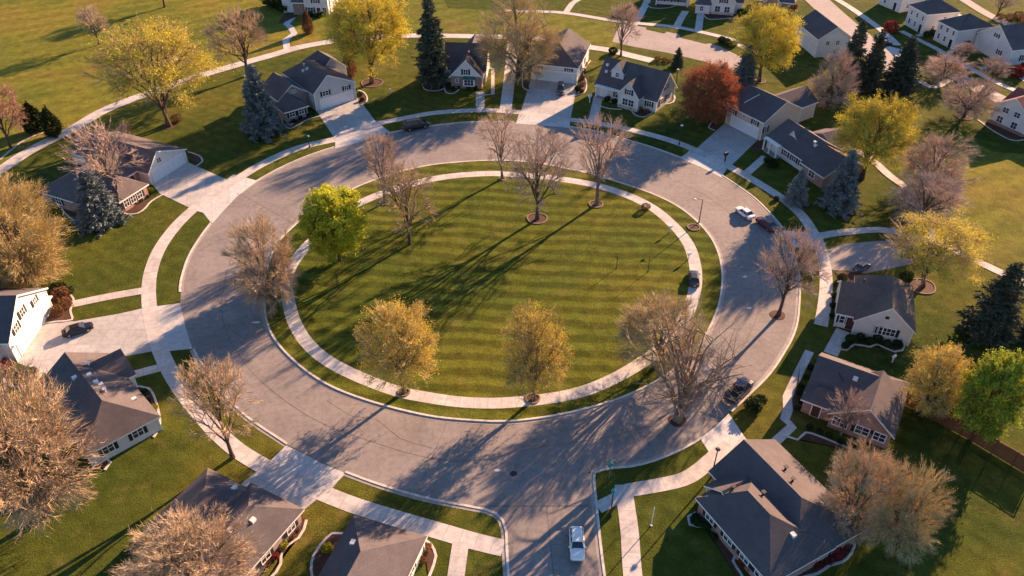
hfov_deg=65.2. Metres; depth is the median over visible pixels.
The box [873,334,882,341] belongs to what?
shrub
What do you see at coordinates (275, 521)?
house
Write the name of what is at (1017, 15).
shrub
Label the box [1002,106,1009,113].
window
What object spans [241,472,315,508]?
driveway
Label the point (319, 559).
garden bed
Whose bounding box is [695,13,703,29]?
path
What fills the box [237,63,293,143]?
spruce tree
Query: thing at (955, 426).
fence
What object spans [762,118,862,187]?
house
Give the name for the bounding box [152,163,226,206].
driveway
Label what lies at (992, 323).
spruce tree
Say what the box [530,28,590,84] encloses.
house
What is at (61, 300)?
shrub
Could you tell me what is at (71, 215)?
garden bed
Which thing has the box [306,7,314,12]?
window
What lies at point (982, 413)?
tree
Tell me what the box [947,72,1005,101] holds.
road
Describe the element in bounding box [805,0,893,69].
road
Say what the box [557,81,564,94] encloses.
car
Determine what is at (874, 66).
spruce tree
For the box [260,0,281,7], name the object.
shrub
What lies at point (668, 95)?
window
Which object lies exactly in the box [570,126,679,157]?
kerb
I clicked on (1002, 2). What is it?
tree
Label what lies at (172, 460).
ground
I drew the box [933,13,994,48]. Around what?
house
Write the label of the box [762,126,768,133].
window
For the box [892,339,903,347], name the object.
shrub
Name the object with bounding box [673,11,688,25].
path
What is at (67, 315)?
garden bed
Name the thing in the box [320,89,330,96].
window
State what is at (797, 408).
shrub
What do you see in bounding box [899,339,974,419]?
tree
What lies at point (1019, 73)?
shrub
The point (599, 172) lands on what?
tree
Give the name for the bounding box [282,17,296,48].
path
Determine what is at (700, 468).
sidewalk
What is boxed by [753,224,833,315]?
tree
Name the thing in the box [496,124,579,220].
tree
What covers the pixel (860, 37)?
spruce tree
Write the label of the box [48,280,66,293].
shrub
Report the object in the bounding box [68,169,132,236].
spruce tree
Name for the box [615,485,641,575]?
path
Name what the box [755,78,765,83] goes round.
tree pit
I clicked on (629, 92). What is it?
window
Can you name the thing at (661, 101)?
window
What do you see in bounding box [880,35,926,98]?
spruce tree
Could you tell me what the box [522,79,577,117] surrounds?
driveway
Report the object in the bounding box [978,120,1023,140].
garden bed
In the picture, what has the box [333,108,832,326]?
sidewalk
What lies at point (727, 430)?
driveway apron
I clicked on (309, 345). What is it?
island path
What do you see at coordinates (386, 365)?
tree
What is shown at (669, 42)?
road
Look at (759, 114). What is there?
house
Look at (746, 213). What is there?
car
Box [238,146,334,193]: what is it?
kerb
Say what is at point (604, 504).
path
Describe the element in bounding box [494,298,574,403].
tree
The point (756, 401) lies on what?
shrub
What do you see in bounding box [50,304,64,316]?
shrub
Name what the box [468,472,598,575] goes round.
entry road
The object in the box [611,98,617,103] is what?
shrub
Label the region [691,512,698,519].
shrub
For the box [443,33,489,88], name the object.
house
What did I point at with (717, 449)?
street lamp
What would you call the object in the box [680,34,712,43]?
verge
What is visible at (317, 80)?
house
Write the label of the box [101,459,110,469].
garden bed
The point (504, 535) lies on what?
kerb
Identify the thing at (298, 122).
garden bed
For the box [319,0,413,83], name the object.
tree
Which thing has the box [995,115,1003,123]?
window
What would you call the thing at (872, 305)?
house
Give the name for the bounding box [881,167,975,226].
tree
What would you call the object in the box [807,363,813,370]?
shrub
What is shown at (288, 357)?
island kerb
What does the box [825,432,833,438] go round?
shrub
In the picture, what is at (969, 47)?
tree
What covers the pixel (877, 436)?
window
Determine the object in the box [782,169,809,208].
spruce tree
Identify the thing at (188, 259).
kerb
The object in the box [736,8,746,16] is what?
shrub
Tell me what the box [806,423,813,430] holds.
shrub
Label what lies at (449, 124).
kerb
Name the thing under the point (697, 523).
shrub
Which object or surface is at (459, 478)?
ring road
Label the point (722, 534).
window
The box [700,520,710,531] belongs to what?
shrub
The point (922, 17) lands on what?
house
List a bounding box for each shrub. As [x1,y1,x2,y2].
[0,360,12,371]
[11,368,30,382]
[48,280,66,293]
[50,285,70,299]
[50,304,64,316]
[56,296,72,308]
[61,285,74,295]
[118,124,131,132]
[139,387,147,394]
[147,187,153,192]
[170,113,182,122]
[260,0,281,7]
[263,558,271,568]
[270,551,279,560]
[275,1,287,11]
[278,539,288,550]
[320,542,333,553]
[419,555,426,563]
[423,545,430,554]
[574,85,580,90]
[604,96,610,101]
[608,46,618,53]
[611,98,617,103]
[641,202,650,210]
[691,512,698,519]
[692,516,703,527]
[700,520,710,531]
[711,532,718,539]
[717,35,724,42]
[722,37,730,45]
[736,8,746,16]
[737,558,744,567]
[743,396,763,413]
[754,394,767,404]
[768,158,779,167]
[788,4,797,11]
[793,405,800,410]
[796,389,802,394]
[797,382,804,388]
[803,373,809,378]
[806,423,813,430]
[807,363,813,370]
[813,560,824,569]
[823,554,834,564]
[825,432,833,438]
[829,302,835,308]
[829,312,834,317]
[832,547,845,558]
[836,273,848,280]
[836,438,844,444]
[841,342,849,348]
[845,334,856,343]
[855,332,865,340]
[865,336,874,343]
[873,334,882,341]
[882,20,899,32]
[882,339,891,346]
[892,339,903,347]
[899,270,914,282]
[923,31,931,36]
[929,29,935,35]
[996,13,1005,18]
[1005,13,1016,20]
[1009,65,1023,77]
[1014,11,1023,19]
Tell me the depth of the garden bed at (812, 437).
97.92 m
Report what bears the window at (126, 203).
in the house at (164, 160)
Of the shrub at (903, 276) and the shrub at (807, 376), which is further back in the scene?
the shrub at (903, 276)
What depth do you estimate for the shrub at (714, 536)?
86.76 m
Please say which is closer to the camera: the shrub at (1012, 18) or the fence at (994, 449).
the fence at (994, 449)
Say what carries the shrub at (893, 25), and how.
on the ground at (172, 460)
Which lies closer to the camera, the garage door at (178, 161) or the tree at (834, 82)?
the garage door at (178, 161)
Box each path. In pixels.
[0,33,653,173]
[0,132,43,159]
[73,287,144,306]
[134,363,161,377]
[281,171,701,408]
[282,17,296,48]
[447,542,468,575]
[476,92,484,108]
[481,67,494,95]
[500,43,515,109]
[504,10,757,53]
[564,0,579,11]
[588,97,601,120]
[594,490,625,512]
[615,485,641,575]
[630,0,650,25]
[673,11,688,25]
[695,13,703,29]
[743,156,764,174]
[772,350,813,443]
[800,227,1023,285]
[824,328,849,356]
[835,0,900,44]
[853,148,906,186]
[899,31,1014,90]
[918,79,952,87]
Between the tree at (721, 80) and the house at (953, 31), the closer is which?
the tree at (721, 80)
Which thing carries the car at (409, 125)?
on the ring road at (459, 478)
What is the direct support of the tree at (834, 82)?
on the ground at (172, 460)
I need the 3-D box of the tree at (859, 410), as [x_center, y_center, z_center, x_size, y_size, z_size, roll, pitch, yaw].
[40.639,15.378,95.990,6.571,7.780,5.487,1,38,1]
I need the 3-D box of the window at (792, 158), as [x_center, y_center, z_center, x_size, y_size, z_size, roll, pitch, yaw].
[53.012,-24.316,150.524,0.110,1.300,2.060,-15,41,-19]
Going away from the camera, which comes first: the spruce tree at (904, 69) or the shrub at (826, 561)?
the shrub at (826, 561)
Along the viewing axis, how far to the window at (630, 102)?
169.20 m
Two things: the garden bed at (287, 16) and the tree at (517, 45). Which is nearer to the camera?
the tree at (517, 45)
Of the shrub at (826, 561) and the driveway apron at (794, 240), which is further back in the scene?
the driveway apron at (794, 240)
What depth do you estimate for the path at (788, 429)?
103.48 m
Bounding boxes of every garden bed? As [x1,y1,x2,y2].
[3,365,40,387]
[46,290,73,323]
[61,208,81,220]
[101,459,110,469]
[125,193,164,214]
[138,385,160,436]
[188,151,202,165]
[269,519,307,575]
[279,12,296,23]
[281,115,320,128]
[310,532,342,575]
[357,90,367,105]
[422,83,444,90]
[425,540,436,575]
[443,86,459,93]
[522,68,528,89]
[574,60,590,95]
[598,105,621,109]
[631,110,652,116]
[647,2,675,8]
[687,512,742,575]
[703,12,746,19]
[708,121,718,129]
[752,141,765,152]
[787,431,857,451]
[792,368,799,413]
[798,542,855,575]
[835,270,855,281]
[837,344,905,351]
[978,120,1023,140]
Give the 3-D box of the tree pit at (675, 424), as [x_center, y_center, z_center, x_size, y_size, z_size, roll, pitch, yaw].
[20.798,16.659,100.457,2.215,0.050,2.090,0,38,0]
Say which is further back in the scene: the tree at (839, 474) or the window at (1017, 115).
the window at (1017, 115)
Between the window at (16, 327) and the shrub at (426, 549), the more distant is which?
the window at (16, 327)
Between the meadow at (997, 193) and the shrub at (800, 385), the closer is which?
the shrub at (800, 385)
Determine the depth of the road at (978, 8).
217.59 m
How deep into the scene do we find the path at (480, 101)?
173.53 m
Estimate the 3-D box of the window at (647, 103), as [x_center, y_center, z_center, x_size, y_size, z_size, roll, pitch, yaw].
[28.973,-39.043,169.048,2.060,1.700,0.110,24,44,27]
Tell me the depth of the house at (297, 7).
214.95 m
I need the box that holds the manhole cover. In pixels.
[510,471,516,475]
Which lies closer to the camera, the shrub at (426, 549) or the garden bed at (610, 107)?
the shrub at (426, 549)
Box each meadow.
[0,0,619,163]
[952,140,1023,270]
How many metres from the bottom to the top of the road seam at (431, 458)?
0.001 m
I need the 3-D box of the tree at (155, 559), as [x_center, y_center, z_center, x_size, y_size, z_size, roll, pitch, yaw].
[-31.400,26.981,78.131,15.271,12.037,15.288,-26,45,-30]
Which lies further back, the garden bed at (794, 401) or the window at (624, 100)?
the window at (624, 100)
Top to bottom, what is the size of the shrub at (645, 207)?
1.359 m
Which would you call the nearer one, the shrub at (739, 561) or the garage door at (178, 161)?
the shrub at (739, 561)
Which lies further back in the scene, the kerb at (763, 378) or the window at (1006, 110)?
the window at (1006, 110)
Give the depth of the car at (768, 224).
133.89 m
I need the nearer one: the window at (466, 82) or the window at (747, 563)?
the window at (747, 563)
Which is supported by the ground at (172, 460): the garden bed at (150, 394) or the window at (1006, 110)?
the garden bed at (150, 394)
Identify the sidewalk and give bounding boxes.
[141,137,504,555]
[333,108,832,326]
[614,440,733,495]
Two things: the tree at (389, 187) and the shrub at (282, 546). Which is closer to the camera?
the shrub at (282, 546)
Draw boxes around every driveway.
[17,308,150,372]
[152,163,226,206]
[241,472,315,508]
[317,98,373,136]
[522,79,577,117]
[698,123,757,163]
[827,241,913,272]
[886,46,901,70]
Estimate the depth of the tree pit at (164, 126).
164.17 m
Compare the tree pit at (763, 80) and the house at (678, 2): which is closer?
the tree pit at (763, 80)
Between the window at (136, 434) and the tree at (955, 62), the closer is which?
the window at (136, 434)
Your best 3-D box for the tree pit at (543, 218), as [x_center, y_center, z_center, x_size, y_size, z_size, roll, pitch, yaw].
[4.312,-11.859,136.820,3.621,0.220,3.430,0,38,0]
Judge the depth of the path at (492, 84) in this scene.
180.52 m
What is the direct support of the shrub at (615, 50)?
on the ground at (172, 460)
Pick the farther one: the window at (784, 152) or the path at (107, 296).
the window at (784, 152)
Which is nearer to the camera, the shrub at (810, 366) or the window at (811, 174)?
the shrub at (810, 366)
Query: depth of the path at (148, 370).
107.56 m
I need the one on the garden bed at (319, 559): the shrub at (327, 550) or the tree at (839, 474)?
the shrub at (327, 550)
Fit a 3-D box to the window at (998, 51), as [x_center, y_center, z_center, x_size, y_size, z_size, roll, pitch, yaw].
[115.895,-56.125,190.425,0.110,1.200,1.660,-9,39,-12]
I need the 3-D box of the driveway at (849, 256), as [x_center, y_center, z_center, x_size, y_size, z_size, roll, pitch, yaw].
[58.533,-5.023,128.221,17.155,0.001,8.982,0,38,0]
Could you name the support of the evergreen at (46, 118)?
on the meadow at (44, 44)
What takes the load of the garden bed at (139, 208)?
on the ground at (172, 460)
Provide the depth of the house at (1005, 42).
189.04 m
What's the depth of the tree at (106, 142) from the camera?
136.82 m
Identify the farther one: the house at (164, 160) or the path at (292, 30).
the path at (292, 30)
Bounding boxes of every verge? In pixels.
[646,26,669,32]
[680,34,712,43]
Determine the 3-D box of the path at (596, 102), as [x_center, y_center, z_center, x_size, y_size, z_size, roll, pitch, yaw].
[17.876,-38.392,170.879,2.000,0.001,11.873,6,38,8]
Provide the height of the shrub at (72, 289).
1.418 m
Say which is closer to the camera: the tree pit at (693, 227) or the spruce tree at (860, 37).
the tree pit at (693, 227)
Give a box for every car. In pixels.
[61,322,93,337]
[401,117,429,131]
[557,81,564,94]
[568,526,585,560]
[688,270,699,287]
[724,377,753,402]
[734,206,755,219]
[755,216,778,231]
[853,261,871,272]
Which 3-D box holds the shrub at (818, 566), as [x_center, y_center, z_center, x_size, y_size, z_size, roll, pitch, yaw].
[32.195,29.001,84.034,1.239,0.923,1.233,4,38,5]
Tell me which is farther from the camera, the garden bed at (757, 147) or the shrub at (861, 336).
the garden bed at (757, 147)
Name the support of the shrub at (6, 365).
on the ground at (172, 460)
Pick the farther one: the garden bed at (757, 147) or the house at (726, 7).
the house at (726, 7)
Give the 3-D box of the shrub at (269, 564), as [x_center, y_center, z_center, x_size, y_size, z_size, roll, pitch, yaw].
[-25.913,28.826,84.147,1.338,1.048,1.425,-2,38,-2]
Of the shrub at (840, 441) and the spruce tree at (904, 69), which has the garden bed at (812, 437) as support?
the shrub at (840, 441)
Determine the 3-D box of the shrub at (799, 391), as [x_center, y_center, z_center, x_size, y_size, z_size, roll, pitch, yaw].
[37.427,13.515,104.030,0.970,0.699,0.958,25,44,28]
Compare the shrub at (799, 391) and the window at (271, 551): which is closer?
the window at (271, 551)
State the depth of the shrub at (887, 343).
111.03 m
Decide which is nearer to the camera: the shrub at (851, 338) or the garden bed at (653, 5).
the shrub at (851, 338)
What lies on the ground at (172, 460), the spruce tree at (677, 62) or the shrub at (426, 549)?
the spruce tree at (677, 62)
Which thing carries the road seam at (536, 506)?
on the entry road at (529, 552)
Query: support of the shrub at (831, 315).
on the ground at (172, 460)
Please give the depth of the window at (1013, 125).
161.51 m
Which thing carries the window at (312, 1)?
in the house at (297, 7)
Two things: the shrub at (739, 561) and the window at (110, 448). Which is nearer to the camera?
the shrub at (739, 561)
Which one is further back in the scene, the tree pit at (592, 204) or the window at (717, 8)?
the window at (717, 8)
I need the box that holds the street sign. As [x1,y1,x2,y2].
[606,461,614,478]
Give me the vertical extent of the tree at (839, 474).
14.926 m
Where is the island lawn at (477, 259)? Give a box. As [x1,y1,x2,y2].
[265,161,720,419]
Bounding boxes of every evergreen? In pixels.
[19,101,43,133]
[40,104,63,138]
[301,8,313,34]
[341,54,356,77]
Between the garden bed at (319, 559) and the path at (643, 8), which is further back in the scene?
the path at (643, 8)
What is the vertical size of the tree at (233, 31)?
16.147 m
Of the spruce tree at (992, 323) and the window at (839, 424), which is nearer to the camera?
the window at (839, 424)
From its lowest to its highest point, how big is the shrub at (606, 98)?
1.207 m
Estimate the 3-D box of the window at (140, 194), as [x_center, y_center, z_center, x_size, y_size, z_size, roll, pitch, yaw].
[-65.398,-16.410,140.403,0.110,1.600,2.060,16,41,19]
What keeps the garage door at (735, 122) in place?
in the house at (759, 114)
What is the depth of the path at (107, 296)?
120.13 m
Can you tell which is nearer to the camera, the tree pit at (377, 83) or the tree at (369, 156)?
the tree at (369, 156)
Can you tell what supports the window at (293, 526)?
in the house at (275, 521)
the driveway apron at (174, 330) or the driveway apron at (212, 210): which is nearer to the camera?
the driveway apron at (174, 330)
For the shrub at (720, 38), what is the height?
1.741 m
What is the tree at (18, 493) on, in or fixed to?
on the ground at (172, 460)
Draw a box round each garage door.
[16,304,49,355]
[151,153,185,182]
[319,90,353,109]
[534,70,573,83]
[730,115,758,138]
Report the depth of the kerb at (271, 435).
99.96 m
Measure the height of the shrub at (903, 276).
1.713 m
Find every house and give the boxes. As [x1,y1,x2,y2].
[0,288,53,361]
[38,130,187,212]
[40,348,162,467]
[141,468,304,575]
[265,50,357,121]
[282,0,337,15]
[319,515,427,575]
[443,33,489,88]
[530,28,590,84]
[594,56,677,112]
[655,0,689,6]
[695,0,743,15]
[695,439,866,575]
[725,84,818,140]
[758,0,795,11]
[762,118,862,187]
[795,9,851,57]
[800,353,909,448]
[833,275,915,345]
[878,0,924,12]
[904,0,960,33]
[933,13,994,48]
[972,23,1023,64]
[987,87,1023,136]
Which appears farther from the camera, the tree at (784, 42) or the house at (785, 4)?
the house at (785, 4)
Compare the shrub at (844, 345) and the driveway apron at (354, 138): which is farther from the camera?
the driveway apron at (354, 138)
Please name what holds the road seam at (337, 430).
on the ring road at (459, 478)
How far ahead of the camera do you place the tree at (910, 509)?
79.23 m
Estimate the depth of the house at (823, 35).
192.47 m
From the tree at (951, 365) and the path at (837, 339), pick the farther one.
the path at (837, 339)
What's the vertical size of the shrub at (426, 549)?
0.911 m
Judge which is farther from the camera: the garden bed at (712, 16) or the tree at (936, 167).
the garden bed at (712, 16)
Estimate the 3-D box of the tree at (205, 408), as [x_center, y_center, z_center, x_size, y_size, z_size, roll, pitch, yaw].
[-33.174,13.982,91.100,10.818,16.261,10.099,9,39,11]
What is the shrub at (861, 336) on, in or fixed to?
on the ground at (172, 460)
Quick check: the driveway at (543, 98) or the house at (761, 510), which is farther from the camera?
the driveway at (543, 98)
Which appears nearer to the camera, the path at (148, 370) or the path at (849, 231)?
the path at (148, 370)
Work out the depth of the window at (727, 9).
215.22 m
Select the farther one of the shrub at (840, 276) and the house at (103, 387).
the shrub at (840, 276)
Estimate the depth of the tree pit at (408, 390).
104.03 m
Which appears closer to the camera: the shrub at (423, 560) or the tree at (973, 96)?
the shrub at (423, 560)
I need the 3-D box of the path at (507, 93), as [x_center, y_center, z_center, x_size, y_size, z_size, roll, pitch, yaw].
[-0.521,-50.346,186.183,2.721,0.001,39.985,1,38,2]
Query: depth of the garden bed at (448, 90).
177.99 m
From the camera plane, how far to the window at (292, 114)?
165.44 m
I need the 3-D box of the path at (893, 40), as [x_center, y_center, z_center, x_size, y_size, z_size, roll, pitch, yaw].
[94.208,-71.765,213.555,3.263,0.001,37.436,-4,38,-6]
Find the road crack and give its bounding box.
[327,400,430,447]
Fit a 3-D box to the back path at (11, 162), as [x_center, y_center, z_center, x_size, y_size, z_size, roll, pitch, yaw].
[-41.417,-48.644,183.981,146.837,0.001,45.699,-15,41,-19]
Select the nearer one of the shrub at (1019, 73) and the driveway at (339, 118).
the driveway at (339, 118)
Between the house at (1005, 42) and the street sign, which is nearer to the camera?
the street sign
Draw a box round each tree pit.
[162,123,175,128]
[361,78,382,87]
[397,388,410,396]
[525,393,540,403]
[527,213,547,223]
[588,200,602,207]
[669,415,685,426]
[687,223,699,230]
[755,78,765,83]
[770,310,784,319]
[906,278,935,294]
[955,113,971,119]
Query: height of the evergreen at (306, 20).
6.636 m
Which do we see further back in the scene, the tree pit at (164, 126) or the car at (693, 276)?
the tree pit at (164, 126)
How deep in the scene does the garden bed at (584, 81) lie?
180.09 m
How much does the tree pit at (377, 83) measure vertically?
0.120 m
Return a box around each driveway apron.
[157,303,191,350]
[198,174,256,222]
[271,446,344,487]
[335,119,389,148]
[516,114,569,127]
[680,151,726,176]
[701,414,745,450]
[783,230,825,248]
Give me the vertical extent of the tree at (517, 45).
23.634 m
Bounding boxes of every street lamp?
[609,489,615,517]
[693,198,702,222]
[710,447,720,478]
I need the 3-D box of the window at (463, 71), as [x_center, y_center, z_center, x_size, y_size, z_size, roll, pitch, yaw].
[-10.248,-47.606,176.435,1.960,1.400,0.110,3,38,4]
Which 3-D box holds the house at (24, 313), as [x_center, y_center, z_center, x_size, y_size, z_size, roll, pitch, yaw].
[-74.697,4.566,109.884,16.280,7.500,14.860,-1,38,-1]
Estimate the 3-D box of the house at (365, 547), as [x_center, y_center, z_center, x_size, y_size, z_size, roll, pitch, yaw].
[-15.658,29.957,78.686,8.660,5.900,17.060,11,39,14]
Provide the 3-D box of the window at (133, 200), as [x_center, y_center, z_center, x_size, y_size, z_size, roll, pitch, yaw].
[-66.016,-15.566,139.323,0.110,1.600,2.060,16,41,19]
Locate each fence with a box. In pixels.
[905,391,976,440]
[972,430,1023,471]
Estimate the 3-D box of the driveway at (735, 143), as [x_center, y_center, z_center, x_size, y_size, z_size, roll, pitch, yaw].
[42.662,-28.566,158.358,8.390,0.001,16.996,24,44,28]
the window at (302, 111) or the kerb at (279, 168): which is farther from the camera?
the window at (302, 111)
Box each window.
[12,320,21,336]
[17,304,26,320]
[30,294,38,307]
[53,197,64,205]
[97,441,118,457]
[121,198,131,208]
[128,426,147,440]
[129,194,137,203]
[134,189,144,199]
[258,547,273,567]
[284,520,297,538]
[287,111,296,117]
[296,108,306,114]
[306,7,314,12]
[311,0,319,3]
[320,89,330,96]
[342,84,350,90]
[461,69,469,74]
[464,80,473,85]
[622,97,627,105]
[625,89,632,95]
[628,99,633,107]
[644,100,653,107]
[659,96,664,105]
[665,92,670,100]
[702,509,716,528]
[714,6,720,11]
[720,530,735,549]
[724,6,729,12]
[736,549,751,569]
[751,119,758,125]
[751,566,760,575]
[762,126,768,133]
[781,148,789,157]
[789,154,797,163]
[807,170,814,178]
[831,415,848,429]
[836,315,848,323]
[850,423,873,437]
[872,431,886,443]
[873,326,899,337]
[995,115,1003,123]
[996,49,1001,55]
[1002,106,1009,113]
[1009,121,1017,129]
[1013,111,1020,118]
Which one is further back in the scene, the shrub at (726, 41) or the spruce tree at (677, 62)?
the shrub at (726, 41)
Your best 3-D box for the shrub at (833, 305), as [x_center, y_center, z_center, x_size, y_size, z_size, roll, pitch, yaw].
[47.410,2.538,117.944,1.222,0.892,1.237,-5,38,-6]
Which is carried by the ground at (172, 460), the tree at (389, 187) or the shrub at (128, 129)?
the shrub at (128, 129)
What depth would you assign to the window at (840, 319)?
113.65 m
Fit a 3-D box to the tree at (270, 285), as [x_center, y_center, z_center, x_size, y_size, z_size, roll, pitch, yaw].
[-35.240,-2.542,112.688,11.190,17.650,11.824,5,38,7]
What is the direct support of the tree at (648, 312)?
on the island lawn at (477, 259)
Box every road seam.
[221,141,761,460]
[316,401,358,459]
[416,423,446,493]
[474,505,588,506]
[546,507,553,575]
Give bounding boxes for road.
[180,122,795,504]
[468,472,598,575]
[612,24,740,69]
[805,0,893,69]
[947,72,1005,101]
[960,0,1012,24]
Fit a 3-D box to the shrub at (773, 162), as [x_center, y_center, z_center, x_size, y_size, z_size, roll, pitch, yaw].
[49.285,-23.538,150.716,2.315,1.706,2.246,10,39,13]
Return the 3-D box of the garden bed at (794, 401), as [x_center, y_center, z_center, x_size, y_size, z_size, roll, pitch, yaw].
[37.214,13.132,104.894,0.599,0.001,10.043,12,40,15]
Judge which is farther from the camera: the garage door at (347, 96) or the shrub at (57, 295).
the garage door at (347, 96)
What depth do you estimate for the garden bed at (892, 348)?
111.13 m
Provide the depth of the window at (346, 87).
171.59 m
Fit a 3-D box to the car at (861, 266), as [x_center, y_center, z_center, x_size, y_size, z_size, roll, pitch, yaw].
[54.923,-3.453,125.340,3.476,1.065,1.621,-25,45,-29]
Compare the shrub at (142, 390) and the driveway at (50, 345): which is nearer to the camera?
the shrub at (142, 390)
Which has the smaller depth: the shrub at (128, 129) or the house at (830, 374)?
the house at (830, 374)
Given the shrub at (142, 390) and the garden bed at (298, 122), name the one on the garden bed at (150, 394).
the shrub at (142, 390)
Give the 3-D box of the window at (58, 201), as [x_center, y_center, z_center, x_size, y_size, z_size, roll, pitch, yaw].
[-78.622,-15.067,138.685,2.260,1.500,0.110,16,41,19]
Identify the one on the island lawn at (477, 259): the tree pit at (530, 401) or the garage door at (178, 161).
the tree pit at (530, 401)
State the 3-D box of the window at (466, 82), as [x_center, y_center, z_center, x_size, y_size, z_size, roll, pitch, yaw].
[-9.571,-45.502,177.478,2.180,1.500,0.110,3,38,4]
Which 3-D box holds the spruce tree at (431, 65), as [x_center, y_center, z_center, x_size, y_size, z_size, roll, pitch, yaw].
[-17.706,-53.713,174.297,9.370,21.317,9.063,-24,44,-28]
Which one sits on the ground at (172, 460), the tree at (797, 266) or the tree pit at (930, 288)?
the tree pit at (930, 288)
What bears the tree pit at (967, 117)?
on the ground at (172, 460)
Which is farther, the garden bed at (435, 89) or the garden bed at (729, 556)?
the garden bed at (435, 89)
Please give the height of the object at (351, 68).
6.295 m
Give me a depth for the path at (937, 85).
180.44 m
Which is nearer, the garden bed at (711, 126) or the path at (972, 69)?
the garden bed at (711, 126)
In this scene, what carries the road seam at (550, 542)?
on the entry road at (529, 552)
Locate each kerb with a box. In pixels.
[179,222,213,291]
[190,349,286,446]
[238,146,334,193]
[260,159,725,424]
[343,471,509,575]
[388,121,513,133]
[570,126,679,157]
[589,435,702,575]
[722,175,782,227]
[728,249,800,411]
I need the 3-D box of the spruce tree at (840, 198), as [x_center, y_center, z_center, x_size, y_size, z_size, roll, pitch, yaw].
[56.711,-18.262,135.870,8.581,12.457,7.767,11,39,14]
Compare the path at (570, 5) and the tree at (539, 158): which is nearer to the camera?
the tree at (539, 158)
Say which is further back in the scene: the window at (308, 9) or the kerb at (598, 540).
the window at (308, 9)
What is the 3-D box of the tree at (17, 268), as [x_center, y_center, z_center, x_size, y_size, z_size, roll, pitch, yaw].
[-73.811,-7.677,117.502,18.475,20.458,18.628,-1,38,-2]
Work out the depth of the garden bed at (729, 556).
85.52 m
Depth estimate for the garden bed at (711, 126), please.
164.15 m
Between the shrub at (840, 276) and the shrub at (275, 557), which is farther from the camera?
the shrub at (840, 276)
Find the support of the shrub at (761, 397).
on the ground at (172, 460)
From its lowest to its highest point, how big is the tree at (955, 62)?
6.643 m
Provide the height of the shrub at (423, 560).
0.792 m
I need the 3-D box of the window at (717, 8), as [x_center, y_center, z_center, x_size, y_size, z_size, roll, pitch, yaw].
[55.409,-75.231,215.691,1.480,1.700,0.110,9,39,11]
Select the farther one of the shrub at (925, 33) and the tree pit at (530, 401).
the shrub at (925, 33)
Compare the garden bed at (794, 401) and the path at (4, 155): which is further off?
the path at (4, 155)
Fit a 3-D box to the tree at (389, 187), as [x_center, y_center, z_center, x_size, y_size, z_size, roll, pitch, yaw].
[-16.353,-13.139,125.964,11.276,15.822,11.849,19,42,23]
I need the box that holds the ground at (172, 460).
[0,0,1023,575]
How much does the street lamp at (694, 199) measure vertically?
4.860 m
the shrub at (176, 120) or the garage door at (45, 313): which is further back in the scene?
the shrub at (176, 120)
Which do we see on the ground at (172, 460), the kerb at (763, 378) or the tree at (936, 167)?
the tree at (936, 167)
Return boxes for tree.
[0,81,29,149]
[0,171,78,287]
[0,355,108,546]
[57,115,148,188]
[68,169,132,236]
[74,4,110,44]
[74,14,233,126]
[107,497,271,575]
[166,352,262,459]
[200,4,271,75]
[219,209,304,318]
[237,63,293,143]
[296,183,369,266]
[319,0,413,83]
[351,293,443,393]
[354,131,405,202]
[371,158,438,244]
[410,0,449,90]
[472,0,567,88]
[474,104,527,178]
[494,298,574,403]
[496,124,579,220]
[565,108,637,204]
[604,0,644,55]
[612,287,715,381]
[623,290,752,423]
[670,47,683,68]
[675,57,743,127]
[728,1,805,81]
[732,44,760,92]
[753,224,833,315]
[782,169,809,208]
[805,46,862,110]
[813,150,863,220]
[818,435,913,549]
[823,385,879,435]
[829,87,926,180]
[834,20,867,93]
[852,28,887,95]
[862,454,961,565]
[873,206,1002,289]
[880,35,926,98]
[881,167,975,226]
[890,131,983,196]
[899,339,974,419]
[919,52,978,83]
[936,75,1004,122]
[948,41,981,61]
[950,346,1023,447]
[951,261,1023,354]
[972,55,1015,82]
[990,0,1017,14]
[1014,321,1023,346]
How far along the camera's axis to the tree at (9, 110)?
152.39 m
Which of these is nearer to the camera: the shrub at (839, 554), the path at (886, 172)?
the shrub at (839, 554)
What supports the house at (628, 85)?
on the ground at (172, 460)
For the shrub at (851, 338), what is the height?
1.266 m
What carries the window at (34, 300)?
in the house at (24, 313)
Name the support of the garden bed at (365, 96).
on the ground at (172, 460)
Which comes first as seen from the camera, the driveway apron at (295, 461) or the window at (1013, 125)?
the driveway apron at (295, 461)
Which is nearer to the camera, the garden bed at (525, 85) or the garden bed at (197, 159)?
the garden bed at (197, 159)
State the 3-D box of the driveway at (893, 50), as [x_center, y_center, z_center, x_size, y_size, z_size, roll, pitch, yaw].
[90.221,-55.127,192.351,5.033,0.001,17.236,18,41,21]
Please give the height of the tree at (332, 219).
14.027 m
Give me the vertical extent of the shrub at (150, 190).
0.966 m
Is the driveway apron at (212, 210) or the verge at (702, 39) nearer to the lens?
the driveway apron at (212, 210)
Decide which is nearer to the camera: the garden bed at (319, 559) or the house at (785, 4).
the garden bed at (319, 559)
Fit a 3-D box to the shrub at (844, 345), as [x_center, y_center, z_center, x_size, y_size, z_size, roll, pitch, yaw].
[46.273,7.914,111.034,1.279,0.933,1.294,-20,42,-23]
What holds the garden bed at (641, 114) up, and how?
on the ground at (172, 460)
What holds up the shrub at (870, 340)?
on the ground at (172, 460)
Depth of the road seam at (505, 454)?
108.13 m
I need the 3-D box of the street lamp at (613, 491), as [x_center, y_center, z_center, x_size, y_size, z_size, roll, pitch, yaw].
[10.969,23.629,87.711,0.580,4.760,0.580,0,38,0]

